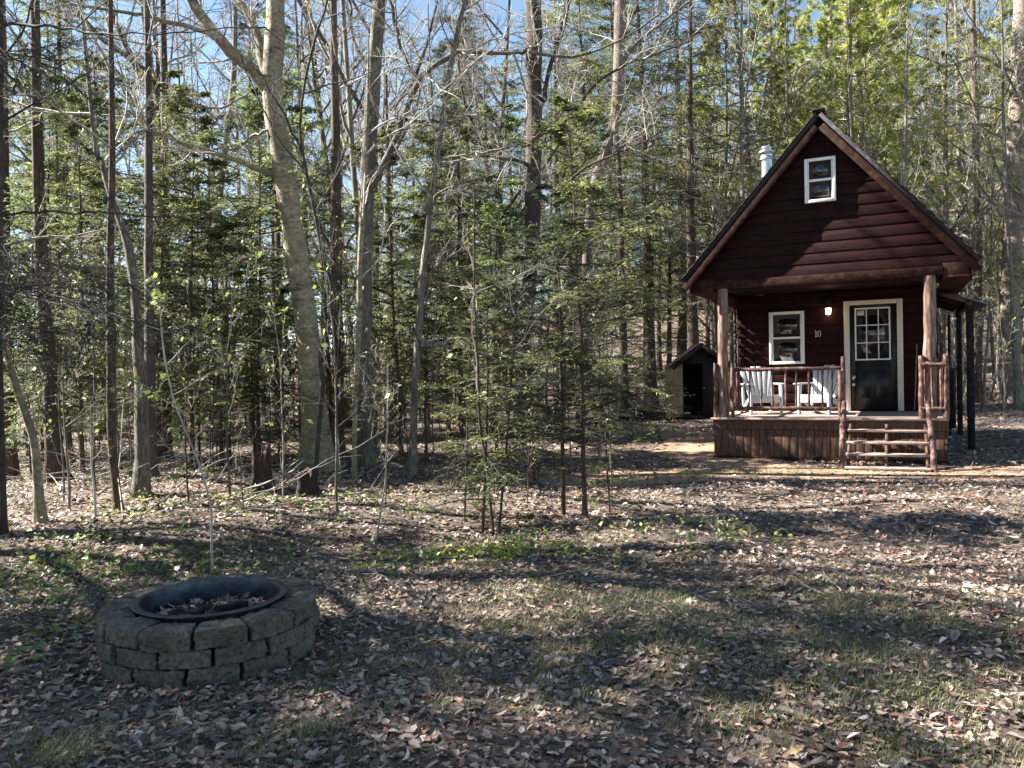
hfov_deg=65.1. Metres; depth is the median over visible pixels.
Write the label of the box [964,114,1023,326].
budding tree
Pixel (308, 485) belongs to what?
tree stump
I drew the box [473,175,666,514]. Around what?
young hemlock
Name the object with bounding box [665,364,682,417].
door
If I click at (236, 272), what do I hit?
young hemlock
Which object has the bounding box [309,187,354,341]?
bare tree
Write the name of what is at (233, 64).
tree
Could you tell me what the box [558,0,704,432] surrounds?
crooked tree
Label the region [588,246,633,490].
sapling
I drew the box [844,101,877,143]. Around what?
pine tree
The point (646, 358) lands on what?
sapling
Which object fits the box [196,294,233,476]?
sapling
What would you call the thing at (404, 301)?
sapling
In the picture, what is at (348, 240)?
bare tree
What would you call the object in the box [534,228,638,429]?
young hemlock
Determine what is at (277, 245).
tree
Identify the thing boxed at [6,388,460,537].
brushwood
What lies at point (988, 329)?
tree
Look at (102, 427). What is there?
young hemlock
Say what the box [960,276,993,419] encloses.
sapling
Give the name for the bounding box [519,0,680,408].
hemlock tree
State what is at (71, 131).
bare tree
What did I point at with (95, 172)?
young hemlock
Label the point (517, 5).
sky
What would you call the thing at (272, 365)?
sapling
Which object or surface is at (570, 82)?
bare tree
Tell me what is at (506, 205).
hemlock tree
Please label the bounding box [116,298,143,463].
sapling
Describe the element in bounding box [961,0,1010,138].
pine tree
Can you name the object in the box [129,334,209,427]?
young hemlock
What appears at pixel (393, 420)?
sapling
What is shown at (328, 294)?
hemlock tree
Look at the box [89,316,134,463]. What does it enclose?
sapling
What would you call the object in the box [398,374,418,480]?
sapling
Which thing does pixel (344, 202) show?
budding tree
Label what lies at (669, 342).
hemlock tree
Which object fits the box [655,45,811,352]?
budding tree
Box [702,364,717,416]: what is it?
door
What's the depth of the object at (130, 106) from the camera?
32.46 m
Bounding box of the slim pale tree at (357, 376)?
[325,35,503,481]
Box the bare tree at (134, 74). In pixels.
[90,1,244,327]
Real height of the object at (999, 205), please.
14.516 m
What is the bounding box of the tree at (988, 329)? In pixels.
[950,34,1023,407]
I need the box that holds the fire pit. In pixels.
[95,573,319,688]
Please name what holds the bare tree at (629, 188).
on the ground at (676, 689)
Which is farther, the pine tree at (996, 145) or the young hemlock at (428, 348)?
the pine tree at (996, 145)
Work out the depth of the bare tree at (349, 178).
32.81 m
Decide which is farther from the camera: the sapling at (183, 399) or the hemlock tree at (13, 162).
the hemlock tree at (13, 162)
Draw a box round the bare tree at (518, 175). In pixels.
[492,71,564,347]
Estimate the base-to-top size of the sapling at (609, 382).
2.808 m
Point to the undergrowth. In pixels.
(7, 659)
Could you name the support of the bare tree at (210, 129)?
on the ground at (676, 689)
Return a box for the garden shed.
[664,343,734,418]
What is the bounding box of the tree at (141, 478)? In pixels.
[3,0,171,498]
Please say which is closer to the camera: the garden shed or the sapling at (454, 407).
the sapling at (454, 407)
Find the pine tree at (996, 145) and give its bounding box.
[969,75,1008,241]
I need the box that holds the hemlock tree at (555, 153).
[462,0,639,400]
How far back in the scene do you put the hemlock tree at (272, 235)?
21.61 m
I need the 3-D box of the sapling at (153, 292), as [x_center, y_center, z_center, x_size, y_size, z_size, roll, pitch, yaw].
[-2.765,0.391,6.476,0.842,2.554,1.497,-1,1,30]
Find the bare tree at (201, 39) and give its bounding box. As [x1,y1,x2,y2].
[77,1,262,401]
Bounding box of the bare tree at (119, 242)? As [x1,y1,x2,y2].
[105,167,153,386]
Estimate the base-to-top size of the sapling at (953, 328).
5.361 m
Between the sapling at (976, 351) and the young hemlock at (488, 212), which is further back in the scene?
the sapling at (976, 351)
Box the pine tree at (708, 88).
[693,34,737,224]
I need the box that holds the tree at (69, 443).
[3,56,183,467]
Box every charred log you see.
[167,600,247,614]
[195,604,218,613]
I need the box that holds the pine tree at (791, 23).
[717,0,835,192]
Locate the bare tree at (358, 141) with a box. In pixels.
[322,29,415,256]
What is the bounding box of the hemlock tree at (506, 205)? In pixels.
[494,173,538,309]
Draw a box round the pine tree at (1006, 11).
[949,0,1023,303]
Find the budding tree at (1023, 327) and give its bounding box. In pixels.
[965,114,1023,381]
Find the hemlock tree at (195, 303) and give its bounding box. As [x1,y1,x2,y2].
[132,239,224,397]
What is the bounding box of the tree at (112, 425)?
[0,0,187,511]
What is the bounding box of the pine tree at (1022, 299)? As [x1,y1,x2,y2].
[982,83,1023,347]
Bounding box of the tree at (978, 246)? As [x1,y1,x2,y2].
[948,0,1000,402]
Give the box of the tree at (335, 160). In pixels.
[329,0,442,458]
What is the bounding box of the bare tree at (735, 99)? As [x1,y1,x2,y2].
[708,59,761,159]
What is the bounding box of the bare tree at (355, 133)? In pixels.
[343,110,427,400]
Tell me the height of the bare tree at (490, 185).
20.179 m
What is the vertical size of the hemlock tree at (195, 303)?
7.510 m
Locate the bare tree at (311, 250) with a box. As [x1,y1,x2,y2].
[240,95,330,393]
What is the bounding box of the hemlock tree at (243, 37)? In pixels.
[171,1,318,419]
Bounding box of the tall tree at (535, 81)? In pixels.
[407,0,733,437]
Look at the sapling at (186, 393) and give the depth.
9.31 m
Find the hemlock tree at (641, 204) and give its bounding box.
[598,61,704,330]
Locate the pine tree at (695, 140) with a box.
[669,82,724,310]
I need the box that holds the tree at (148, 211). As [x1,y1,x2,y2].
[16,0,174,475]
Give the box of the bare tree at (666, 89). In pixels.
[577,2,749,387]
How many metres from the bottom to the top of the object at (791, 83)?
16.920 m
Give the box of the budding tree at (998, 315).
[982,161,1023,367]
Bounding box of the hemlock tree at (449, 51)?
[402,14,522,381]
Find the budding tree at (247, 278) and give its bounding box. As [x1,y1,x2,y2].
[195,185,271,413]
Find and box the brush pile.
[557,380,702,421]
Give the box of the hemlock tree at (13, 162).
[8,83,124,431]
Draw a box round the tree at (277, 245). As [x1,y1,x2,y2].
[212,1,321,441]
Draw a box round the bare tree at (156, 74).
[6,0,207,426]
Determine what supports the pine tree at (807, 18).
on the ground at (676, 689)
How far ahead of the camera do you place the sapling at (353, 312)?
13.84 m
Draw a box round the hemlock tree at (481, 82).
[379,0,554,409]
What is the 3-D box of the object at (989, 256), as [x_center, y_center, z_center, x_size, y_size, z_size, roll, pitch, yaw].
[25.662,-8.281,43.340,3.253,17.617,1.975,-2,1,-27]
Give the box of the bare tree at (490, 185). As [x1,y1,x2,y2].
[409,109,525,315]
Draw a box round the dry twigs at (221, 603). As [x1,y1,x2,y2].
[183,593,254,614]
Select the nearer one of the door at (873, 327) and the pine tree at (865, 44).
the door at (873, 327)
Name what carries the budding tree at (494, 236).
on the ground at (676, 689)
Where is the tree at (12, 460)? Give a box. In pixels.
[3,0,107,481]
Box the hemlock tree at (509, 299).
[480,208,547,381]
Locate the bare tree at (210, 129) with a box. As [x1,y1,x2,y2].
[135,44,252,382]
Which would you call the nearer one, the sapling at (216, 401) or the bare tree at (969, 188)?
the sapling at (216, 401)
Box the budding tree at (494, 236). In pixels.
[443,124,547,378]
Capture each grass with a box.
[0,444,1023,767]
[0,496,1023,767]
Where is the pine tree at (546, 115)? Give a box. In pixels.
[541,102,568,235]
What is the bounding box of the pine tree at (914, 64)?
[887,41,934,178]
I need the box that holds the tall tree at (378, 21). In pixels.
[351,0,660,468]
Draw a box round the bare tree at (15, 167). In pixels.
[7,0,133,326]
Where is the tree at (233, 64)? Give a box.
[188,5,241,426]
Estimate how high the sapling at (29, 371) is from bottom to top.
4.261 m
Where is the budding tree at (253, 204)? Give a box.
[199,85,280,374]
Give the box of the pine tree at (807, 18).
[746,7,840,193]
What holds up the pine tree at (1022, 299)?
on the ground at (676, 689)
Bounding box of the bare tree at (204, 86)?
[133,0,326,412]
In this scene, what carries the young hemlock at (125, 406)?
on the ground at (676, 689)
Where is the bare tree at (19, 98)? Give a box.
[6,3,65,236]
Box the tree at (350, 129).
[285,0,382,453]
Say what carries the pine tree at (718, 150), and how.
on the ground at (676, 689)
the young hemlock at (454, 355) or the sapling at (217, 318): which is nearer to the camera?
the sapling at (217, 318)
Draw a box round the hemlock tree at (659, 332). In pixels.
[625,128,697,370]
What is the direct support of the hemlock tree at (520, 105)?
on the ground at (676, 689)
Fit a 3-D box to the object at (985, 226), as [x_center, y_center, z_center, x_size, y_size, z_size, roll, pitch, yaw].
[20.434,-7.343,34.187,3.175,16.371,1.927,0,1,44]
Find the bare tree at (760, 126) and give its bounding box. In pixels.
[711,57,804,179]
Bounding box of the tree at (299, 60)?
[241,0,365,253]
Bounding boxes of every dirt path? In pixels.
[472,466,1023,485]
[653,428,789,480]
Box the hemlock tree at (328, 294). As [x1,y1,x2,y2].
[283,173,355,409]
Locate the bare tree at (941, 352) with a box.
[869,0,1008,361]
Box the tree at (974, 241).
[952,0,1015,404]
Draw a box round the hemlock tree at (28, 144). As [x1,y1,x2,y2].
[9,133,121,428]
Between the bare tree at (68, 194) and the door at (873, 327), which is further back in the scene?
the bare tree at (68, 194)
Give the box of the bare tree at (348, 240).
[285,0,424,379]
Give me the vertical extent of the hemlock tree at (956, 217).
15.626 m
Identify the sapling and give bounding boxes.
[15,262,32,443]
[15,280,53,444]
[22,197,102,490]
[49,229,127,509]
[49,263,105,500]
[64,313,105,468]
[67,401,123,515]
[73,247,126,463]
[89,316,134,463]
[106,272,270,572]
[115,293,167,473]
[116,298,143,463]
[143,306,188,458]
[162,332,193,432]
[164,230,217,502]
[169,176,234,456]
[176,332,211,459]
[194,277,223,455]
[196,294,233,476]
[201,331,244,460]
[204,240,274,495]
[208,334,270,512]
[223,352,248,472]
[226,229,298,495]
[243,301,270,452]
[255,337,294,443]
[258,168,343,515]
[273,350,300,502]
[290,338,297,436]
[326,279,378,487]
[329,235,400,415]
[334,293,383,476]
[343,342,411,538]
[345,240,389,426]
[348,314,405,508]
[374,339,390,452]
[376,351,401,492]
[380,222,421,463]
[390,317,411,459]
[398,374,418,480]
[422,262,467,472]
[427,126,585,535]
[443,342,473,468]
[449,291,508,467]
[451,261,579,532]
[454,278,529,493]
[499,320,516,428]
[509,335,548,468]
[514,355,543,503]
[517,271,551,425]
[534,291,554,412]
[539,316,566,434]
[542,285,564,429]
[563,280,602,465]
[566,176,663,460]
[578,370,599,474]
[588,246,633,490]
[595,278,617,418]
[595,309,632,468]
[636,322,654,404]
[639,329,660,399]
[938,285,987,367]
[938,309,947,355]
[943,285,989,380]
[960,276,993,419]
[966,272,995,412]
[974,340,982,406]
[976,277,1018,417]
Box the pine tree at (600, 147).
[596,72,635,298]
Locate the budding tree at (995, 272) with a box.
[972,156,1023,359]
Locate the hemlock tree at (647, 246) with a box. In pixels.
[542,0,767,408]
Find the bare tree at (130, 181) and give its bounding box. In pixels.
[73,139,179,269]
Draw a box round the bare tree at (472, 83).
[420,0,595,430]
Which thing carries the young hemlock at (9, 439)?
on the ground at (676, 689)
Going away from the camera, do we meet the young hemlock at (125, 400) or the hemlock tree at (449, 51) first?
the young hemlock at (125, 400)
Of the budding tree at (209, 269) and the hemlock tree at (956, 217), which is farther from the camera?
the hemlock tree at (956, 217)
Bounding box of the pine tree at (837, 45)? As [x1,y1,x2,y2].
[815,4,878,124]
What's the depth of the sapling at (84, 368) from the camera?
14.16 m
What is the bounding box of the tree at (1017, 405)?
[933,0,1023,410]
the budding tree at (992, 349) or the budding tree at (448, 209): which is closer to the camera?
the budding tree at (448, 209)
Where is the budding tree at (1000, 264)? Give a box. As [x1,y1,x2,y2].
[939,102,1023,318]
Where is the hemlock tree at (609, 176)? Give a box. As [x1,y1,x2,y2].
[518,44,642,305]
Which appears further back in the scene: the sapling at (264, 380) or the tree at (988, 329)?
the tree at (988, 329)
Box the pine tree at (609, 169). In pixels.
[559,72,639,308]
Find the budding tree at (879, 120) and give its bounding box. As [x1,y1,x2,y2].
[782,12,976,216]
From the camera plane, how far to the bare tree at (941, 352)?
36.92 m
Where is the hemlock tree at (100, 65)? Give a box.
[14,33,206,434]
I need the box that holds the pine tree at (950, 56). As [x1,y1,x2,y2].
[903,0,1005,321]
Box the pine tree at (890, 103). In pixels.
[852,4,916,189]
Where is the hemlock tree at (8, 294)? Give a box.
[0,16,240,424]
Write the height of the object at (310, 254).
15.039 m
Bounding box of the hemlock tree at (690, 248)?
[598,0,802,348]
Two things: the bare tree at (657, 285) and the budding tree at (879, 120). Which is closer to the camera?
the budding tree at (879, 120)
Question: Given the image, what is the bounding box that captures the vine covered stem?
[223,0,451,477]
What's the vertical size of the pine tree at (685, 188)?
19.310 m
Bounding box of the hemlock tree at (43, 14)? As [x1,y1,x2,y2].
[7,0,177,431]
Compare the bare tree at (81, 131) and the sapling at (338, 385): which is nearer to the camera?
the sapling at (338, 385)
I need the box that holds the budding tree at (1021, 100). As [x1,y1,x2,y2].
[925,0,1023,232]
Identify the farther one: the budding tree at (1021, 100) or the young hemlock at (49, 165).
the budding tree at (1021, 100)
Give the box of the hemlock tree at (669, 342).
[604,131,737,405]
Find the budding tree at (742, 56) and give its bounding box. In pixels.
[636,0,856,286]
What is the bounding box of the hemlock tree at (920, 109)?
[901,53,953,216]
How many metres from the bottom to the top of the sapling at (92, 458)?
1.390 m
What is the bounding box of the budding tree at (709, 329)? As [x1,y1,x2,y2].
[648,83,745,332]
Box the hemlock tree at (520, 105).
[436,60,584,381]
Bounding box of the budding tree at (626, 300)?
[596,185,657,375]
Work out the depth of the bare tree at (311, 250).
52.97 m
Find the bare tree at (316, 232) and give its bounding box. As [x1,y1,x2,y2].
[271,142,344,361]
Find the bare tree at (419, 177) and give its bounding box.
[350,79,456,363]
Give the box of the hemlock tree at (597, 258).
[538,137,663,401]
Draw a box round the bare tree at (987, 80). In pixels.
[948,4,1012,298]
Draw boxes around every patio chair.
[739,366,783,414]
[793,365,848,414]
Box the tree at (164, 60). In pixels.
[119,0,207,458]
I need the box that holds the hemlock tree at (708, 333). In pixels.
[654,129,738,357]
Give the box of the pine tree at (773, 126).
[657,0,841,295]
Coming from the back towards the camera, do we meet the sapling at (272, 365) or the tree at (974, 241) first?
the tree at (974, 241)
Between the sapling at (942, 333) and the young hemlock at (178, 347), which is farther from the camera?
the sapling at (942, 333)
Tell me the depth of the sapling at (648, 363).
26.98 m
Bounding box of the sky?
[5,0,1012,354]
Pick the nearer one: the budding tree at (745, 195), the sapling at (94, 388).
the sapling at (94, 388)
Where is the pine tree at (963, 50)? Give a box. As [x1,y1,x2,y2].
[949,28,997,189]
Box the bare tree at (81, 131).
[11,0,141,317]
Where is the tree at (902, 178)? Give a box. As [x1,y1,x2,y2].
[869,0,941,200]
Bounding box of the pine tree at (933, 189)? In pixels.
[903,80,986,343]
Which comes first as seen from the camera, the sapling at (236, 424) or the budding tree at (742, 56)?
the sapling at (236, 424)
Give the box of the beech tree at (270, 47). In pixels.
[40,0,343,472]
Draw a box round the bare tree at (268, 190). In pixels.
[203,2,330,399]
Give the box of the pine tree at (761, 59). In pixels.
[707,0,834,311]
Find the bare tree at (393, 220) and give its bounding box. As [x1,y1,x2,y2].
[346,164,424,345]
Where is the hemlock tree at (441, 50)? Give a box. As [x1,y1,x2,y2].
[380,41,520,400]
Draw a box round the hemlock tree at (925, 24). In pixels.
[898,0,955,174]
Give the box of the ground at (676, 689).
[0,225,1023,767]
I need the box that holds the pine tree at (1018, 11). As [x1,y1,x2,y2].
[877,0,1023,403]
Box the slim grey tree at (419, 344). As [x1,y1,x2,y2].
[358,0,573,475]
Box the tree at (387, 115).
[349,9,481,437]
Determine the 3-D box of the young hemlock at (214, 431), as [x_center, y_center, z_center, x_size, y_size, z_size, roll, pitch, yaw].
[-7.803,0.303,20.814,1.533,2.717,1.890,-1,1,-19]
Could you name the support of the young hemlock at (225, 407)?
on the ground at (676, 689)
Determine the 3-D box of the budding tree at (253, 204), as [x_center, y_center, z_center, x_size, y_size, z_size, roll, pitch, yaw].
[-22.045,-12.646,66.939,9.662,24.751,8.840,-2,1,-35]
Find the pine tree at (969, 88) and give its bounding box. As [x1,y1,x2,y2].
[909,31,1023,390]
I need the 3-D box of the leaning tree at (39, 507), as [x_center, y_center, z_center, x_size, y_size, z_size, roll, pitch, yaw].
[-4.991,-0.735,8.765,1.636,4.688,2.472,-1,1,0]
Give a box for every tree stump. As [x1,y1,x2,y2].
[248,444,278,493]
[295,467,322,498]
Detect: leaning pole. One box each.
[986,368,996,398]
[987,358,999,402]
[999,358,1004,403]
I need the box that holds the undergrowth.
[0,454,825,669]
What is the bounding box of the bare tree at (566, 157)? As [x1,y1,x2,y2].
[510,48,628,262]
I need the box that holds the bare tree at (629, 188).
[599,98,664,268]
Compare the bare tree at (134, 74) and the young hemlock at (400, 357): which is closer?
the young hemlock at (400, 357)
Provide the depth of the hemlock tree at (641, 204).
47.52 m
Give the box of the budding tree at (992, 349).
[917,116,1003,391]
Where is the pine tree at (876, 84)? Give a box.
[765,0,949,178]
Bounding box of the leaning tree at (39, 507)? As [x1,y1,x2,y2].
[1,100,122,524]
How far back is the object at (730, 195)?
41.43 m
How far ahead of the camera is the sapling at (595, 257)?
13.92 m
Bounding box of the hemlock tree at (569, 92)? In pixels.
[542,48,614,301]
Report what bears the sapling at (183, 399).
on the ground at (676, 689)
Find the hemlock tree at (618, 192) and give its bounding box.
[521,0,735,409]
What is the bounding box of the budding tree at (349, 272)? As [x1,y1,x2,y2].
[308,211,353,380]
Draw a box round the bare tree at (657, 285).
[597,119,672,330]
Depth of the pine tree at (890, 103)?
59.39 m
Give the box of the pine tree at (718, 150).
[667,35,758,365]
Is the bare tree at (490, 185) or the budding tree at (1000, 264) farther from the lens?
the bare tree at (490, 185)
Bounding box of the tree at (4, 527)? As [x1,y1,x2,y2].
[0,0,376,533]
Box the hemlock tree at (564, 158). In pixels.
[507,106,642,398]
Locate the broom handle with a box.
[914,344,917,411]
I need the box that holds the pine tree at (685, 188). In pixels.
[654,99,710,297]
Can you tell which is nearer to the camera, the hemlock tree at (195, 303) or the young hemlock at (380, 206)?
the young hemlock at (380, 206)
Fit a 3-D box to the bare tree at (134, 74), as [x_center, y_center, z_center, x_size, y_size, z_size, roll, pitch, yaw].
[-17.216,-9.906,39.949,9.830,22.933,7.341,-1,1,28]
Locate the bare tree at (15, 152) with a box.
[9,92,53,256]
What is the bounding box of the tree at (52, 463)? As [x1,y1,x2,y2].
[3,0,72,484]
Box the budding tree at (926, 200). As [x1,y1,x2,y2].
[839,44,1003,324]
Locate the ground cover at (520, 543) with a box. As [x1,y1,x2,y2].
[396,534,694,564]
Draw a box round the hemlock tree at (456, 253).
[429,146,506,367]
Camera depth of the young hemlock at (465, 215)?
20.11 m
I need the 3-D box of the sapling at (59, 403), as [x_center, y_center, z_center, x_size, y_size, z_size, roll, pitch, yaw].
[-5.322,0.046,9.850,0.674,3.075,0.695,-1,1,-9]
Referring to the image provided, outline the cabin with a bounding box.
[681,107,987,471]
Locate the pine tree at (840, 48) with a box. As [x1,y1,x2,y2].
[777,0,984,203]
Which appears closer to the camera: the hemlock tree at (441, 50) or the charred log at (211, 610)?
the charred log at (211, 610)
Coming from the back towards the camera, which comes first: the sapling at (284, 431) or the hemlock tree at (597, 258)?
the hemlock tree at (597, 258)
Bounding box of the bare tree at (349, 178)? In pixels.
[294,0,451,299]
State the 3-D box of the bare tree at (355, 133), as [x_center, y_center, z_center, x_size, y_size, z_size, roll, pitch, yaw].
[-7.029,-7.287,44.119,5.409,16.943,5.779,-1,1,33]
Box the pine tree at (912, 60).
[835,2,939,187]
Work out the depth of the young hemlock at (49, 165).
14.47 m
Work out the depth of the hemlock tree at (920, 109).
81.57 m
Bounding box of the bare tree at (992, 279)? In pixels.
[982,182,1023,324]
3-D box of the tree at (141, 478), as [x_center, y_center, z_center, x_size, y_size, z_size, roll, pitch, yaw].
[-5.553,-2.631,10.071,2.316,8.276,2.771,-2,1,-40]
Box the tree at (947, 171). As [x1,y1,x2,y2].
[894,0,1023,367]
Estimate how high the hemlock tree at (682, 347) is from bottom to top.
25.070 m
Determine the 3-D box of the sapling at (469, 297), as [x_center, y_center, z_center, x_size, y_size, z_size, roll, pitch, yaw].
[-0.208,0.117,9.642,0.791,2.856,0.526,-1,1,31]
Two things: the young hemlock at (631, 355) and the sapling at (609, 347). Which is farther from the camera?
the young hemlock at (631, 355)
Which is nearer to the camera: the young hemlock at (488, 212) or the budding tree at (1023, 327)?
the young hemlock at (488, 212)
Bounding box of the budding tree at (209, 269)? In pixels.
[179,194,261,358]
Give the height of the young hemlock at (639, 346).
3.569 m
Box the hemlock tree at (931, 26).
[898,18,980,207]
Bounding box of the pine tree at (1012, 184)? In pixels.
[980,99,1023,288]
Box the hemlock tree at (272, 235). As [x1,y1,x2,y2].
[192,11,347,435]
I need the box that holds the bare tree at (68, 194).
[15,92,127,393]
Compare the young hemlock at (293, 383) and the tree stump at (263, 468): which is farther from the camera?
the young hemlock at (293, 383)
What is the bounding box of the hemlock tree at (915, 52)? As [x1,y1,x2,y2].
[855,2,951,165]
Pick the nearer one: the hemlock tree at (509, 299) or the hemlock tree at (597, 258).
the hemlock tree at (597, 258)
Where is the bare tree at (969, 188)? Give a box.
[894,0,1023,400]
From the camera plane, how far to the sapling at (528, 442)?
9.33 m
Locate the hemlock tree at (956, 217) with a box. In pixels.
[927,130,1022,325]
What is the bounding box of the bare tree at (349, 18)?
[255,0,460,399]
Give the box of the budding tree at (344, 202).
[284,57,385,332]
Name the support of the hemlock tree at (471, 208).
on the ground at (676, 689)
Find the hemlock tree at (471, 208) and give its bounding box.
[373,71,551,427]
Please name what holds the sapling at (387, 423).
on the ground at (676, 689)
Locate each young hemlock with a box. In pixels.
[3,74,143,469]
[3,88,230,413]
[3,93,189,471]
[3,296,90,473]
[10,89,153,450]
[10,193,106,467]
[11,246,68,455]
[17,304,98,438]
[35,67,258,459]
[59,81,297,462]
[63,316,133,460]
[71,298,132,438]
[75,348,133,457]
[88,252,223,458]
[96,338,143,422]
[105,176,220,431]
[115,128,296,468]
[117,240,222,438]
[126,243,243,458]
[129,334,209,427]
[155,215,296,465]
[169,87,358,457]
[182,346,237,440]
[186,70,403,449]
[194,242,347,460]
[195,229,297,439]
[195,325,261,431]
[207,282,342,463]
[218,296,284,427]
[241,144,418,450]
[262,332,297,431]
[277,311,352,431]
[304,124,473,457]
[327,200,458,442]
[344,124,520,442]
[348,213,489,459]
[372,96,557,437]
[372,215,502,435]
[374,282,455,429]
[376,246,463,408]
[376,248,464,421]
[376,313,408,407]
[377,276,444,417]
[384,273,569,532]
[401,103,589,433]
[414,320,540,521]
[425,201,577,459]
[430,278,491,421]
[447,94,700,518]
[451,259,554,419]
[457,244,591,480]
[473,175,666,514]
[483,229,613,433]
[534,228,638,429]
[556,361,648,511]
[570,272,635,410]
[610,323,663,407]
[611,318,642,401]
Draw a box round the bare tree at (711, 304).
[662,126,724,350]
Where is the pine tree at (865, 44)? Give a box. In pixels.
[773,0,951,282]
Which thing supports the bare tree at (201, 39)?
on the ground at (676, 689)
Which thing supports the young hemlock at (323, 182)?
on the ground at (676, 689)
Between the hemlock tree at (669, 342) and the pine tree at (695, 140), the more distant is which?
the pine tree at (695, 140)
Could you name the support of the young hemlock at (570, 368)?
on the ground at (676, 689)
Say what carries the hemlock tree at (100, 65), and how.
on the ground at (676, 689)
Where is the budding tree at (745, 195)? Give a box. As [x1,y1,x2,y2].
[722,110,797,336]
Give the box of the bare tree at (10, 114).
[7,0,174,267]
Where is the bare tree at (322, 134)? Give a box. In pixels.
[230,0,393,426]
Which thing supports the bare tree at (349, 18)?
on the ground at (676, 689)
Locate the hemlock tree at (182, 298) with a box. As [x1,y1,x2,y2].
[172,233,209,403]
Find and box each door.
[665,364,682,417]
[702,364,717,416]
[849,303,897,409]
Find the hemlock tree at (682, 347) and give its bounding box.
[600,0,757,355]
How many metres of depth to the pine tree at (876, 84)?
32.44 m
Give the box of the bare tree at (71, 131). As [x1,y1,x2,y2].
[11,31,144,366]
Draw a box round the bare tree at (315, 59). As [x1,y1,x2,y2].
[211,0,452,274]
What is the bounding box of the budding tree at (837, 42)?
[748,0,914,159]
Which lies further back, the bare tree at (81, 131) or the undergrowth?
the bare tree at (81, 131)
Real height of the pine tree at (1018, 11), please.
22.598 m
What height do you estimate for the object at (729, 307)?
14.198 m
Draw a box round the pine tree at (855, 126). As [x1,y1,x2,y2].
[776,0,976,208]
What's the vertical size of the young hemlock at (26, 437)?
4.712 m
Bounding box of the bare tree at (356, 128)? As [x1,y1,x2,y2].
[289,20,437,381]
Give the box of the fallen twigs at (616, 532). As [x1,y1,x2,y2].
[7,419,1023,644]
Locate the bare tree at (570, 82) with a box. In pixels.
[541,6,608,213]
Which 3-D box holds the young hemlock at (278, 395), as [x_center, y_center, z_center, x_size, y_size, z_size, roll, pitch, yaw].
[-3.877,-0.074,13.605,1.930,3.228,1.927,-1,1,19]
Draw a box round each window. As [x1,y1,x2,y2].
[769,311,804,364]
[804,156,835,203]
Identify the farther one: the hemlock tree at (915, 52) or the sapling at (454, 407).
the hemlock tree at (915, 52)
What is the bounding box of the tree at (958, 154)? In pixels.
[954,1,996,395]
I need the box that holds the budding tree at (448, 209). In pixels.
[345,19,510,409]

